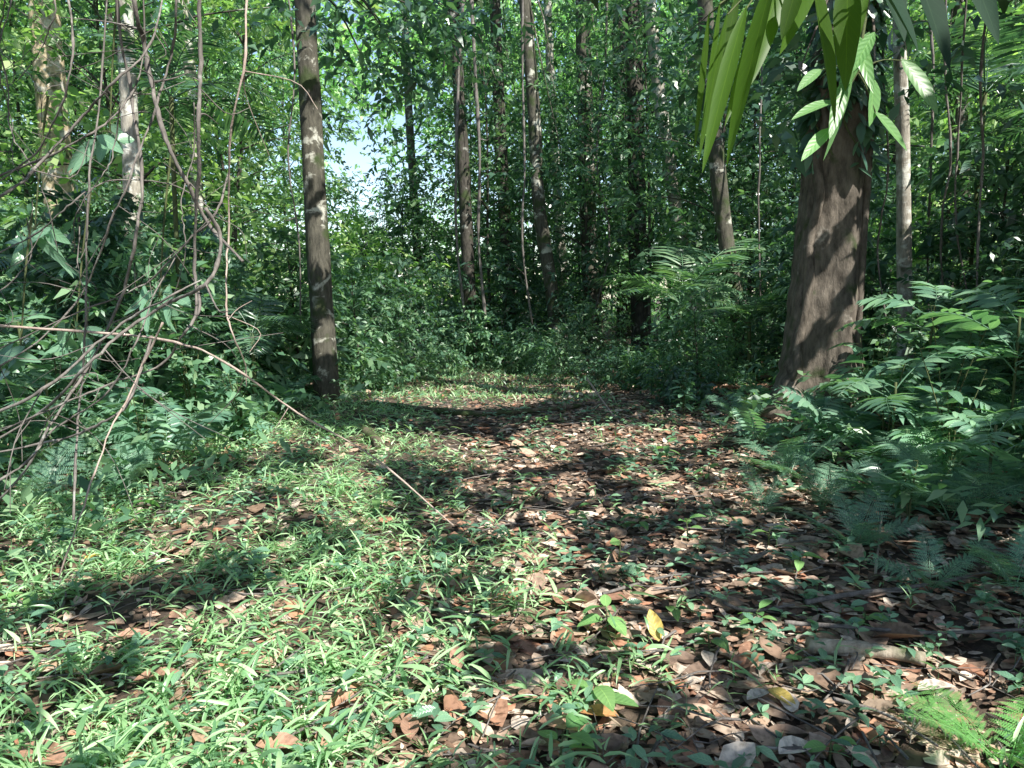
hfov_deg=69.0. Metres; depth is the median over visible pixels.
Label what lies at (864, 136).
climbing plant
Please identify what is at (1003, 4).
canopy foliage
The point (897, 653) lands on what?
log piece
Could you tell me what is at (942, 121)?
understory tree
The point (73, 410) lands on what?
compound shrub
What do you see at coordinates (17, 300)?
bush
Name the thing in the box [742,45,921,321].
understory tree
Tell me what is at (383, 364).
bush
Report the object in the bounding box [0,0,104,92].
hanging twig
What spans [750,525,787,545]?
seedling
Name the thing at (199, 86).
hanging vine
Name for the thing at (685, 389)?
shrub
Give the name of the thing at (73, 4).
understory tree
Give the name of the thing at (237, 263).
understory tree
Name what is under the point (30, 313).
shrub
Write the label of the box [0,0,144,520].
hanging vine
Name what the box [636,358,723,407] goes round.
bush
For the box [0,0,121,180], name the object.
hanging vine
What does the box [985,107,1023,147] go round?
palm
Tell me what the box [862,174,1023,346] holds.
bush
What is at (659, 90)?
tree
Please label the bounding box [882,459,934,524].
shrub
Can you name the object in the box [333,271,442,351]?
bush
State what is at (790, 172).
understory tree
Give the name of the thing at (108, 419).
hanging vine
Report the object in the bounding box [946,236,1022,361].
bush
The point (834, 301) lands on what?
tree
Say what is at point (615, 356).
bush
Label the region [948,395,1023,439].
fern
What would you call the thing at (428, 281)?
bush
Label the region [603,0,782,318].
understory tree
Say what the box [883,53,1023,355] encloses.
understory tree
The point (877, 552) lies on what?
stick
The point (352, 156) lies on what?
sky
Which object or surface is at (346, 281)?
bush
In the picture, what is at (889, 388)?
fern
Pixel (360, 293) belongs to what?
bush
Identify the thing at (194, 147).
hanging twig
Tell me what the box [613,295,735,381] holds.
bush
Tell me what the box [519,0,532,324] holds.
hanging vine
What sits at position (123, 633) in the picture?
fallen leaf
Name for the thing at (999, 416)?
compound shrub
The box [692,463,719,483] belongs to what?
seedling
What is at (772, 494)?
fern
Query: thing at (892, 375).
fern
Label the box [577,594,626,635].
seedling
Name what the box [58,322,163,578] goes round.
hanging vine
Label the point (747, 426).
fern
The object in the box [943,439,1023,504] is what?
fern
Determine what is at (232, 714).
grass
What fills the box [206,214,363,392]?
understory tree
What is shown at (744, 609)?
stick
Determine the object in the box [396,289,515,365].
bush
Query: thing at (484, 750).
fallen twigs
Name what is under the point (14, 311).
bush
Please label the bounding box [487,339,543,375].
bush
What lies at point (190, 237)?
hanging vine
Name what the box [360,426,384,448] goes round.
stump piece
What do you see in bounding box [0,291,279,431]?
hanging vine
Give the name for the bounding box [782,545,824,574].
seedling
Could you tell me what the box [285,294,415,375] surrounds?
bush
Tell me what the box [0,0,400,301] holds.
understory tree
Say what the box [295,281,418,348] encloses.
bush
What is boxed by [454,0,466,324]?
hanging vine
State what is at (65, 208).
hanging vine
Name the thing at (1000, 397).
fern
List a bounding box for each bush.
[0,192,75,364]
[0,214,306,450]
[0,231,271,399]
[0,257,214,390]
[0,292,62,441]
[0,320,105,470]
[1,246,152,349]
[97,262,299,381]
[162,298,357,404]
[218,294,392,391]
[270,231,402,313]
[279,254,401,339]
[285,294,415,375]
[289,250,448,383]
[294,201,436,335]
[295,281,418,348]
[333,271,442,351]
[338,342,420,392]
[349,293,459,385]
[355,249,471,360]
[356,191,498,338]
[384,254,510,352]
[394,305,467,375]
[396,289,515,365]
[415,345,475,378]
[425,232,596,362]
[428,305,514,368]
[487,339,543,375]
[488,326,566,370]
[499,275,592,345]
[511,285,603,363]
[512,336,581,377]
[523,319,600,384]
[548,296,641,374]
[566,347,622,390]
[586,343,638,383]
[600,343,677,390]
[613,279,770,395]
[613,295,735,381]
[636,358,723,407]
[638,310,763,371]
[672,313,782,381]
[713,218,935,370]
[722,208,950,361]
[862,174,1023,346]
[862,271,1021,358]
[864,287,1017,409]
[923,195,1023,400]
[944,322,1023,403]
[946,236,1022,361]
[955,232,1023,409]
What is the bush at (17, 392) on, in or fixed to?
on the ground at (838, 721)
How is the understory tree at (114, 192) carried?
on the ground at (838, 721)
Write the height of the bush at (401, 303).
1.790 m
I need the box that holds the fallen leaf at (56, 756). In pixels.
[13,739,68,765]
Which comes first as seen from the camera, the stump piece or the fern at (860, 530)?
the fern at (860, 530)
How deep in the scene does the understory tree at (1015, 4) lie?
15.77 m
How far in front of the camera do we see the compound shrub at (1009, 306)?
5.96 m
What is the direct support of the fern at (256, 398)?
on the ground at (838, 721)
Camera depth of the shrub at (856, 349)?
6.69 m
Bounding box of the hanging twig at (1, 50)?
[0,1,60,122]
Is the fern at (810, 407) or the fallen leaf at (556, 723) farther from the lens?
the fern at (810, 407)
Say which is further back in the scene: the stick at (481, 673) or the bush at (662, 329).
the bush at (662, 329)
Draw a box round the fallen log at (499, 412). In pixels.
[320,401,580,416]
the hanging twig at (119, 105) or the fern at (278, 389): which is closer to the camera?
the hanging twig at (119, 105)
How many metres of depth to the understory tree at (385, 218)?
28.50 m
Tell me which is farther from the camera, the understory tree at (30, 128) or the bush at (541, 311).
the understory tree at (30, 128)
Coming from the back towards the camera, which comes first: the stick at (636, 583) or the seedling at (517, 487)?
the seedling at (517, 487)
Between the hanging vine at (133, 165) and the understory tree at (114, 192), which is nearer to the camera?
the hanging vine at (133, 165)
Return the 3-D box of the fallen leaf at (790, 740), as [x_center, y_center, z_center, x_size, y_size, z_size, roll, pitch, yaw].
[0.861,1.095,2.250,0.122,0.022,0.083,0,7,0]
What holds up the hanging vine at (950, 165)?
hanging from the understory tree at (1007, 177)
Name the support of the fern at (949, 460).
on the ground at (838, 721)
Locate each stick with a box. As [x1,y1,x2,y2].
[436,663,501,683]
[586,377,619,422]
[602,573,708,594]
[708,593,794,611]
[784,620,1023,633]
[804,564,1023,604]
[832,696,938,746]
[874,512,882,573]
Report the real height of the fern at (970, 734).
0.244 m
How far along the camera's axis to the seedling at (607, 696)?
2.45 m
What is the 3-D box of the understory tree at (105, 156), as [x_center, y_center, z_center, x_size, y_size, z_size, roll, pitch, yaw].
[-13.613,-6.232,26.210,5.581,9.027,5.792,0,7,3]
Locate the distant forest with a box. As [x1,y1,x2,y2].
[0,0,1012,328]
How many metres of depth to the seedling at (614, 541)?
3.92 m
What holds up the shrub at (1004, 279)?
on the ground at (838, 721)
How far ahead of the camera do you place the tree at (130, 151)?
10.07 m
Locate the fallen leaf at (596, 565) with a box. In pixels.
[589,563,599,571]
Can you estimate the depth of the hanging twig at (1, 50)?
3.22 m
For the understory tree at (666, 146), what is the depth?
13.99 m
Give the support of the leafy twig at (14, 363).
attached to the hanging vine at (81, 138)
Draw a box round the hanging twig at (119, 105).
[8,100,152,252]
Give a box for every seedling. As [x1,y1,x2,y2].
[0,573,79,618]
[112,500,159,531]
[357,487,394,514]
[476,603,508,626]
[496,484,527,495]
[537,415,552,427]
[537,712,595,756]
[568,679,638,711]
[569,503,589,522]
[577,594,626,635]
[610,538,629,560]
[620,513,648,533]
[656,438,679,459]
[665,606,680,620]
[673,514,705,541]
[686,627,726,651]
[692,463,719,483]
[738,599,776,628]
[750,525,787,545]
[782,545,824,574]
[785,654,818,667]
[804,736,856,763]
[851,606,887,629]
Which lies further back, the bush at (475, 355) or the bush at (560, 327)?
the bush at (475, 355)
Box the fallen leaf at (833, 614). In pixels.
[828,612,839,621]
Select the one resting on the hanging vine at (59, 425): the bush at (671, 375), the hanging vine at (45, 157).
the hanging vine at (45, 157)
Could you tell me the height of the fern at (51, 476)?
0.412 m
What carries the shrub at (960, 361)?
on the ground at (838, 721)
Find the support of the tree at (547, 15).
on the ground at (838, 721)
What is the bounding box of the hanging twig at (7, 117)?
[0,54,84,251]
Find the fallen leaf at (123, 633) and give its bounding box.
[112,629,153,637]
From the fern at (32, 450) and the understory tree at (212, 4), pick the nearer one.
the fern at (32, 450)
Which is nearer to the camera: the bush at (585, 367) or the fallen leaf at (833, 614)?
the fallen leaf at (833, 614)
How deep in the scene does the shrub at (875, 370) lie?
5.69 m
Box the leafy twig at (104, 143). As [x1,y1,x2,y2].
[67,6,133,174]
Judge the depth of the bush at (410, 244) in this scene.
22.71 m
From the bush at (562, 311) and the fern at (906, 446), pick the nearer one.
the fern at (906, 446)
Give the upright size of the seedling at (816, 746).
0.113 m
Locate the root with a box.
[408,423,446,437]
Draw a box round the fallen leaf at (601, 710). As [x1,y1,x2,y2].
[580,704,618,716]
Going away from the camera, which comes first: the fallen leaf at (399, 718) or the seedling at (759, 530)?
the fallen leaf at (399, 718)
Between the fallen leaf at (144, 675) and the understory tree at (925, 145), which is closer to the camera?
the fallen leaf at (144, 675)
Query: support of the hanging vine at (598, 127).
hanging from the tree at (466, 224)
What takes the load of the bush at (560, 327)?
on the ground at (838, 721)
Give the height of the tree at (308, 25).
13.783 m
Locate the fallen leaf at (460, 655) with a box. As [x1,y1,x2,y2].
[450,646,463,671]
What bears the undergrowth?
on the ground at (838, 721)
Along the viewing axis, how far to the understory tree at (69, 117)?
21.84 m
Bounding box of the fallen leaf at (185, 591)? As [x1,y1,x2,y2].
[182,586,194,593]
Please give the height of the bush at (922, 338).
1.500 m
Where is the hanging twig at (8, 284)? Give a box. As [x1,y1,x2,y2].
[0,218,35,330]
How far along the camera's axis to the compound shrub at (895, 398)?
5.21 m
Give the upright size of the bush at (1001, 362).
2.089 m
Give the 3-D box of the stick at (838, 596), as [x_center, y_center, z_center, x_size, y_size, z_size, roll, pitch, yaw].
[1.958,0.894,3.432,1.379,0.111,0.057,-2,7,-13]
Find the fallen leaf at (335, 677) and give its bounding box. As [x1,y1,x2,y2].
[331,670,356,681]
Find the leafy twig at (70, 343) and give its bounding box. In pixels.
[44,192,113,370]
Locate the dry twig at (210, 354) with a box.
[0,324,453,525]
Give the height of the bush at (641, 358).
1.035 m
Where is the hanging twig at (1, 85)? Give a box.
[0,69,32,226]
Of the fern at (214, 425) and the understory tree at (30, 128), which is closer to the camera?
the fern at (214, 425)
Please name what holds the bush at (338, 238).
on the ground at (838, 721)
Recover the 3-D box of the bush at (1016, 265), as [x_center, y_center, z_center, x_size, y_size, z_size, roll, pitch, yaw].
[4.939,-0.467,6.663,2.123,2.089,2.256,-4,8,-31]
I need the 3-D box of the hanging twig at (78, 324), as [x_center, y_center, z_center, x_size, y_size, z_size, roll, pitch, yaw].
[-2.254,-0.279,3.702,0.978,1.000,0.327,2,7,19]
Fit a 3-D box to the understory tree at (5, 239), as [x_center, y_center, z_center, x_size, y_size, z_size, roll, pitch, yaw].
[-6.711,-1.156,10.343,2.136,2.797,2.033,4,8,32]
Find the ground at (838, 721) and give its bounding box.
[0,299,1023,767]
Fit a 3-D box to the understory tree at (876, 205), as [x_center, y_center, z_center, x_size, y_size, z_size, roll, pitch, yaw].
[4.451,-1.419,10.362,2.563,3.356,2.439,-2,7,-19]
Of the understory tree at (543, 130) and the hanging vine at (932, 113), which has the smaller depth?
the hanging vine at (932, 113)
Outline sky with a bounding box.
[0,0,972,298]
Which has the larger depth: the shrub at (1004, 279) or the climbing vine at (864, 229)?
the climbing vine at (864, 229)
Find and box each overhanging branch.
[694,0,868,172]
[792,0,937,160]
[886,0,999,71]
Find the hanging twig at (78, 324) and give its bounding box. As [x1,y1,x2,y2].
[4,226,163,419]
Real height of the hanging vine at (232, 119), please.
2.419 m
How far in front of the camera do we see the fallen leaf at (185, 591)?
3.41 m
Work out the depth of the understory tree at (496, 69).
18.81 m
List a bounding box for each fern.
[0,402,128,472]
[0,435,90,505]
[1,381,92,431]
[16,363,109,393]
[32,363,152,448]
[55,439,157,494]
[83,400,231,469]
[101,354,211,420]
[153,366,244,401]
[167,407,275,442]
[216,384,272,412]
[251,377,316,411]
[700,407,798,445]
[707,394,767,421]
[715,461,793,515]
[724,387,769,408]
[724,431,859,474]
[769,385,898,442]
[773,486,931,547]
[778,387,870,423]
[780,452,872,512]
[810,410,924,464]
[818,368,933,409]
[826,455,971,514]
[833,365,1010,425]
[860,367,948,385]
[867,411,1023,481]
[868,530,983,592]
[869,435,1023,520]
[878,381,1023,450]
[885,682,1023,767]
[895,337,1023,398]
[913,344,1023,435]
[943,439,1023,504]
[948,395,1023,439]
[960,529,1023,596]
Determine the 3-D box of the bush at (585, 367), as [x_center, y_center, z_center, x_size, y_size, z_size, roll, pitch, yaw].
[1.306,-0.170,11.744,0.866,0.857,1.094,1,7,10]
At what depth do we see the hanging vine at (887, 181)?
7.88 m
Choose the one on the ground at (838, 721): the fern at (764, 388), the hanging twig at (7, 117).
the fern at (764, 388)
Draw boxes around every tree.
[0,0,77,258]
[0,0,103,246]
[0,0,119,310]
[0,0,188,274]
[0,0,189,249]
[0,0,274,342]
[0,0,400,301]
[0,10,36,240]
[0,13,181,249]
[0,16,158,308]
[0,83,86,204]
[0,172,209,398]
[0,198,77,338]
[0,205,18,324]
[2,34,109,245]
[9,0,298,278]
[36,91,190,234]
[37,171,212,349]
[78,0,396,308]
[79,66,223,257]
[90,99,261,271]
[107,0,379,315]
[109,0,354,300]
[112,196,265,388]
[117,0,143,302]
[141,0,536,402]
[143,80,291,290]
[177,0,204,285]
[206,0,394,298]
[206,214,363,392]
[299,171,393,269]
[336,226,411,294]
[339,0,575,299]
[342,0,574,345]
[343,160,460,327]
[355,206,427,282]
[364,24,553,328]
[373,29,583,347]
[377,0,506,325]
[385,0,495,362]
[415,0,613,313]
[433,172,532,326]
[468,94,613,343]
[469,62,612,313]
[475,0,643,362]
[483,40,684,361]
[489,58,685,337]
[498,0,750,351]
[500,0,601,336]
[504,0,696,349]
[513,82,667,331]
[515,0,791,348]
[535,0,648,337]
[541,16,703,329]
[544,0,791,336]
[559,0,921,334]
[578,31,749,301]
[601,0,791,274]
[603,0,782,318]
[610,0,1023,418]
[638,20,894,336]
[641,0,739,350]
[647,81,788,321]
[665,174,769,324]
[679,13,940,342]
[697,0,758,375]
[701,0,935,333]
[705,150,789,321]
[718,1,913,265]
[734,16,895,248]
[739,176,959,368]
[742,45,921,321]
[743,0,1019,336]
[781,0,1023,299]
[787,40,1001,315]
[869,0,1023,305]
[870,17,1023,339]
[874,39,1002,329]
[875,105,973,276]
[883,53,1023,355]
[883,102,1023,369]
[888,0,1023,306]
[891,3,1023,268]
[892,18,913,368]
[909,0,1023,153]
[913,0,1023,287]
[949,208,1023,394]
[1008,180,1023,289]
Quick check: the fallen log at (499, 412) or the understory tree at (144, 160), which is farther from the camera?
the understory tree at (144, 160)
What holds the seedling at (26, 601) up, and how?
on the ground at (838, 721)
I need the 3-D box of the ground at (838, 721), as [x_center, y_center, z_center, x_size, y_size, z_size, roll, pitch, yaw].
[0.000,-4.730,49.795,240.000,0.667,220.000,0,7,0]
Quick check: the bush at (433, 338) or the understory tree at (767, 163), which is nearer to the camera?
the bush at (433, 338)
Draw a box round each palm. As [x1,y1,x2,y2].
[0,229,142,396]
[58,19,286,394]
[186,288,316,401]
[592,238,768,365]
[695,280,789,383]
[885,15,1023,288]
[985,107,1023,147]
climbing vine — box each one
[787,9,833,405]
[855,2,878,398]
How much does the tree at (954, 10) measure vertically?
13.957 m
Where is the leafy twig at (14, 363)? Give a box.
[0,213,40,380]
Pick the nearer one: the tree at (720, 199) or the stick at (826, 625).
the stick at (826, 625)
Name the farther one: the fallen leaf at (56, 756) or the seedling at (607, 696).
the seedling at (607, 696)
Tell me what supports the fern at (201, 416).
on the ground at (838, 721)
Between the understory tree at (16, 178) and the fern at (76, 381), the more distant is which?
the understory tree at (16, 178)
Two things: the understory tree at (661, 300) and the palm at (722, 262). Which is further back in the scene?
the understory tree at (661, 300)
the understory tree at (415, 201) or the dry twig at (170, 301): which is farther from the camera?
the understory tree at (415, 201)
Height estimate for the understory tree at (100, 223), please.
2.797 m
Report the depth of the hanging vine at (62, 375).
3.32 m
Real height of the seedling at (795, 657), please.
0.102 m
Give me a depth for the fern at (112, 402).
6.50 m
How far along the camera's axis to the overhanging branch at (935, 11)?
1.73 m
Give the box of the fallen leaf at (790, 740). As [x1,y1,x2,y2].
[778,735,811,753]
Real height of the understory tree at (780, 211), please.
8.361 m
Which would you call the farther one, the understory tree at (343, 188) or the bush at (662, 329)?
the understory tree at (343, 188)
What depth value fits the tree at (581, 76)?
20.23 m
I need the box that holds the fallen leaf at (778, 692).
[768,687,794,705]
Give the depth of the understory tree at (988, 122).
12.85 m
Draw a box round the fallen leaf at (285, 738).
[256,732,302,747]
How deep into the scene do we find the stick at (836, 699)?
2.41 m
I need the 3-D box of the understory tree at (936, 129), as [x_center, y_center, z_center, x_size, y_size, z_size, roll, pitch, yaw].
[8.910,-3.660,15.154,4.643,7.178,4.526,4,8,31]
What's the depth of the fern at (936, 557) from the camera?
3.48 m
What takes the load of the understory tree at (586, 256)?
on the ground at (838, 721)
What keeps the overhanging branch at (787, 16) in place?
attached to the surrounding forest
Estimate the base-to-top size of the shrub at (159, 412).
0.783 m
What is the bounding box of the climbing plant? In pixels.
[789,0,893,188]
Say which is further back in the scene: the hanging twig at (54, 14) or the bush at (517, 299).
the bush at (517, 299)
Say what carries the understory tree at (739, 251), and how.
on the ground at (838, 721)
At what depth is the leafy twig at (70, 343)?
4.06 m
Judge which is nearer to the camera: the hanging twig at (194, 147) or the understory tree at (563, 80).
the hanging twig at (194, 147)
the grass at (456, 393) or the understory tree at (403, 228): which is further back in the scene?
the understory tree at (403, 228)
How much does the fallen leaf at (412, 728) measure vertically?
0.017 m
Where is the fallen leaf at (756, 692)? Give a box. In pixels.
[747,688,768,699]
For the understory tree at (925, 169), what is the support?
on the ground at (838, 721)
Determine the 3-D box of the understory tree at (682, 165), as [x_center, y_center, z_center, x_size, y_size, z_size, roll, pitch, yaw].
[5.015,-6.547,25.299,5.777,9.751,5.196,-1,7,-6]
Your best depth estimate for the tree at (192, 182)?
14.38 m
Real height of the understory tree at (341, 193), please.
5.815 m
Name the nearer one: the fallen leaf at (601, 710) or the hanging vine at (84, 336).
the fallen leaf at (601, 710)
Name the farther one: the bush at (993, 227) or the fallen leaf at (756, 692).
the bush at (993, 227)
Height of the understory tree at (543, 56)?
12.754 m
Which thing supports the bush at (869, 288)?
on the ground at (838, 721)
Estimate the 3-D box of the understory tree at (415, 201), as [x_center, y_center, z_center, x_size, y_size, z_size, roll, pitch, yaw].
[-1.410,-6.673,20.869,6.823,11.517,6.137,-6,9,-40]
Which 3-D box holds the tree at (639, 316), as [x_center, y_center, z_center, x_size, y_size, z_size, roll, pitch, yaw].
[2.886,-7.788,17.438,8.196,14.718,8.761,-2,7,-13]
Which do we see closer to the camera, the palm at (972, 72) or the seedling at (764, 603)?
the seedling at (764, 603)
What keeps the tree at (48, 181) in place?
on the ground at (838, 721)
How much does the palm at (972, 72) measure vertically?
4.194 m
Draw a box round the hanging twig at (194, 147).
[141,102,269,308]
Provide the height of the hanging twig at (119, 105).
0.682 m
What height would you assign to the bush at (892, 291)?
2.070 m
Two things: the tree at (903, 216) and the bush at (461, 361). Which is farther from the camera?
the bush at (461, 361)
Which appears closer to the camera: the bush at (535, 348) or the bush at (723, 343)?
the bush at (723, 343)
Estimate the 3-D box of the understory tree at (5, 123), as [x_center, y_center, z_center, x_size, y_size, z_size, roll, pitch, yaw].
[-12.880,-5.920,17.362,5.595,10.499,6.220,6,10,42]
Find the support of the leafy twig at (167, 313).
hanging from the hanging vine at (65, 208)
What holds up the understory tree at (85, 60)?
on the ground at (838, 721)
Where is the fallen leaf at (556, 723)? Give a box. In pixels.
[539,712,585,730]
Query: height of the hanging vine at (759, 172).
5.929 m
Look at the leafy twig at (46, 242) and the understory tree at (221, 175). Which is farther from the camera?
the understory tree at (221, 175)
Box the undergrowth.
[0,329,1023,583]
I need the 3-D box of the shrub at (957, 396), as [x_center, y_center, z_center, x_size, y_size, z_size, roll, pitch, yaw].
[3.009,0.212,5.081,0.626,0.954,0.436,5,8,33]
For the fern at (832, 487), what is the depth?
4.78 m
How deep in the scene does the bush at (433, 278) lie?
17.23 m
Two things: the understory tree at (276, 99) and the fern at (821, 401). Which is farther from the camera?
the understory tree at (276, 99)
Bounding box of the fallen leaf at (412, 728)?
[400,717,418,738]
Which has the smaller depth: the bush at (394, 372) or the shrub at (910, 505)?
the shrub at (910, 505)
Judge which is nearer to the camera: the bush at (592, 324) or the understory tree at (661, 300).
the bush at (592, 324)
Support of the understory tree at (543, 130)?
on the ground at (838, 721)
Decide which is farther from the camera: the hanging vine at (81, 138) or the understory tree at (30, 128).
the understory tree at (30, 128)
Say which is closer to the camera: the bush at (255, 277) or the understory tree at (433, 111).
the bush at (255, 277)
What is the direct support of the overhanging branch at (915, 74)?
attached to the surrounding forest
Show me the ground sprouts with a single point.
(418, 710)
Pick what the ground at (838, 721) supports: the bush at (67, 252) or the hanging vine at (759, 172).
the bush at (67, 252)
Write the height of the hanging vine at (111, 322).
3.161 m
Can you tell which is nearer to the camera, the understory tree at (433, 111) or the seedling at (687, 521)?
the seedling at (687, 521)
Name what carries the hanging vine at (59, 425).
hanging from the hanging vine at (111, 322)
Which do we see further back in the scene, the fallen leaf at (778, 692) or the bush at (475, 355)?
the bush at (475, 355)
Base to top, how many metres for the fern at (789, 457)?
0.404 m
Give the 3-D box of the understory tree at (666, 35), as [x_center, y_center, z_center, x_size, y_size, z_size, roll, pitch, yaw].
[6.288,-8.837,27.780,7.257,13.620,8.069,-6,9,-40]
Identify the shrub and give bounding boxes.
[0,250,73,430]
[0,313,100,452]
[0,371,109,465]
[16,334,120,459]
[103,378,179,481]
[136,283,223,415]
[205,349,263,443]
[669,368,698,414]
[802,344,981,461]
[827,322,909,411]
[835,281,1016,422]
[839,333,960,456]
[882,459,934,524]
[902,345,1009,466]
[908,305,1018,421]
[914,285,1023,445]
[920,406,1023,509]
[938,278,1023,357]
[981,259,1023,402]
[996,284,1023,406]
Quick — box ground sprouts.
[0,384,1023,767]
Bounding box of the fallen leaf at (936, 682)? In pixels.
[918,679,955,689]
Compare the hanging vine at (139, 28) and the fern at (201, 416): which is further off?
the fern at (201, 416)
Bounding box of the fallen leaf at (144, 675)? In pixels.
[133,667,179,680]
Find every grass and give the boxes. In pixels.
[0,382,1023,767]
[340,362,617,403]
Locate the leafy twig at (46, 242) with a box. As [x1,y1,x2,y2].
[5,96,76,277]
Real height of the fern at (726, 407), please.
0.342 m
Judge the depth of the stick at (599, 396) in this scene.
9.01 m
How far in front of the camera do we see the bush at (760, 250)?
11.69 m
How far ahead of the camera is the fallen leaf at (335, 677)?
2.72 m
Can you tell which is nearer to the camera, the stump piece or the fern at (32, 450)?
the fern at (32, 450)
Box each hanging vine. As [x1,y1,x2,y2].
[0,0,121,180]
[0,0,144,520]
[0,0,184,499]
[0,0,193,461]
[0,0,195,176]
[0,0,203,197]
[0,173,246,348]
[0,179,223,270]
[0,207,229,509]
[0,227,175,520]
[0,279,232,489]
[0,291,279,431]
[0,335,232,452]
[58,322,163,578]
[61,0,243,262]
[183,0,250,333]
[225,0,317,386]
[270,0,300,321]
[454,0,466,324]
[469,0,488,324]
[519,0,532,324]
[593,2,609,320]
[751,64,762,324]
[876,31,889,324]
[917,22,934,312]
[940,0,955,288]
[954,0,971,307]
[975,23,1020,307]
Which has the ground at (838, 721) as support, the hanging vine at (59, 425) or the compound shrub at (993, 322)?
the compound shrub at (993, 322)
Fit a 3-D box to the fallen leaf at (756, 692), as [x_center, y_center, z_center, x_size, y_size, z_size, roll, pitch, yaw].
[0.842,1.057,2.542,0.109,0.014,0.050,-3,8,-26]
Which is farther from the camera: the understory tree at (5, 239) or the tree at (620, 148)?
the tree at (620, 148)
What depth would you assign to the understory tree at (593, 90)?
27.62 m
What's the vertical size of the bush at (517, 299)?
3.581 m
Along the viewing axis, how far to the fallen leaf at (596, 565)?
3.80 m
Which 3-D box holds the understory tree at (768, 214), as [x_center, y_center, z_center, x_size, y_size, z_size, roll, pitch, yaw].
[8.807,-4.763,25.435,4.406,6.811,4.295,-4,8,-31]
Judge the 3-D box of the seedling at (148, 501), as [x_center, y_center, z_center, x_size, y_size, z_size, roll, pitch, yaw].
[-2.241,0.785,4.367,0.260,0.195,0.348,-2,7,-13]
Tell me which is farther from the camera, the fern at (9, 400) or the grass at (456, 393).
the grass at (456, 393)
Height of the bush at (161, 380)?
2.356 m
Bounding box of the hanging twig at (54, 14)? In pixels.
[0,0,139,80]
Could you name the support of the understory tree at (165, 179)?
on the ground at (838, 721)
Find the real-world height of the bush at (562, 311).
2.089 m
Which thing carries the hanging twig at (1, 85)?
hanging from the hanging vine at (81, 138)
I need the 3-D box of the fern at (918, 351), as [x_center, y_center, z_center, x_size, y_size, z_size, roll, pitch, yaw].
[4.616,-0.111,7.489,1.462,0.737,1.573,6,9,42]
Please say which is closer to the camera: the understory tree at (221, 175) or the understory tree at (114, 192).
the understory tree at (114, 192)
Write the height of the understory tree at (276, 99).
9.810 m
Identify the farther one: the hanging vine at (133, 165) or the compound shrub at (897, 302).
the compound shrub at (897, 302)
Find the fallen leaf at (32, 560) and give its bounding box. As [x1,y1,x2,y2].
[18,559,44,564]
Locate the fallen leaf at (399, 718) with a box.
[384,713,424,724]
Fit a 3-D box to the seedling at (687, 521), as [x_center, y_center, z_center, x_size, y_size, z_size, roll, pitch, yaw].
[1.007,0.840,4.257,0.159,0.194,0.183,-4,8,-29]
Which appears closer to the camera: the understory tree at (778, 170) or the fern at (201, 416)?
the fern at (201, 416)
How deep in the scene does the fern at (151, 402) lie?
7.58 m
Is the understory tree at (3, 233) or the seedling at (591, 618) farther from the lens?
the understory tree at (3, 233)
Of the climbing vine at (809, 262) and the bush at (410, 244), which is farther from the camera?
the bush at (410, 244)
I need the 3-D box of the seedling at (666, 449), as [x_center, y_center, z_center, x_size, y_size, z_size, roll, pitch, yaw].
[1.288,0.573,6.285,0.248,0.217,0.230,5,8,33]
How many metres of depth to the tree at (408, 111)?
23.19 m
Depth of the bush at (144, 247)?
7.06 m
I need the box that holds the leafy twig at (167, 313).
[124,154,190,335]
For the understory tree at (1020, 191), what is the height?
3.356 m
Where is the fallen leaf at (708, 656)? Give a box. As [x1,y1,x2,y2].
[701,651,716,665]
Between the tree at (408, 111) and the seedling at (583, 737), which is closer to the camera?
the seedling at (583, 737)
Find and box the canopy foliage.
[428,0,1021,13]
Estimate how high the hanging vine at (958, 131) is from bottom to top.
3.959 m
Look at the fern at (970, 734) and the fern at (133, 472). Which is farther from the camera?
the fern at (133, 472)
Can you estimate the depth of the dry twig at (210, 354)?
3.54 m
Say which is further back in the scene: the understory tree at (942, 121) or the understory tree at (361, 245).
the understory tree at (361, 245)
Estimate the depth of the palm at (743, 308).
10.18 m
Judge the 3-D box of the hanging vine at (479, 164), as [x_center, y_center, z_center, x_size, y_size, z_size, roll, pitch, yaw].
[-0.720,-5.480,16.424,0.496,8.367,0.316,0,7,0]
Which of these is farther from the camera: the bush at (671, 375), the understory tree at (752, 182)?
the understory tree at (752, 182)
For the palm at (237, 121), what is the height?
4.133 m
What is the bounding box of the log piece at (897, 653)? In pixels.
[805,637,925,666]
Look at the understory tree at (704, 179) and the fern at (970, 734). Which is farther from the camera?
the understory tree at (704, 179)
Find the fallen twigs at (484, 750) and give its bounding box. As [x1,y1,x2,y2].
[0,396,1023,767]
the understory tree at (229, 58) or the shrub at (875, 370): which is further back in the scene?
the understory tree at (229, 58)
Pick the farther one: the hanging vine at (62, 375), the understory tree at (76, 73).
the understory tree at (76, 73)
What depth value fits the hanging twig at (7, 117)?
3.99 m
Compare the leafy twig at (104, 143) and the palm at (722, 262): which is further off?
the palm at (722, 262)

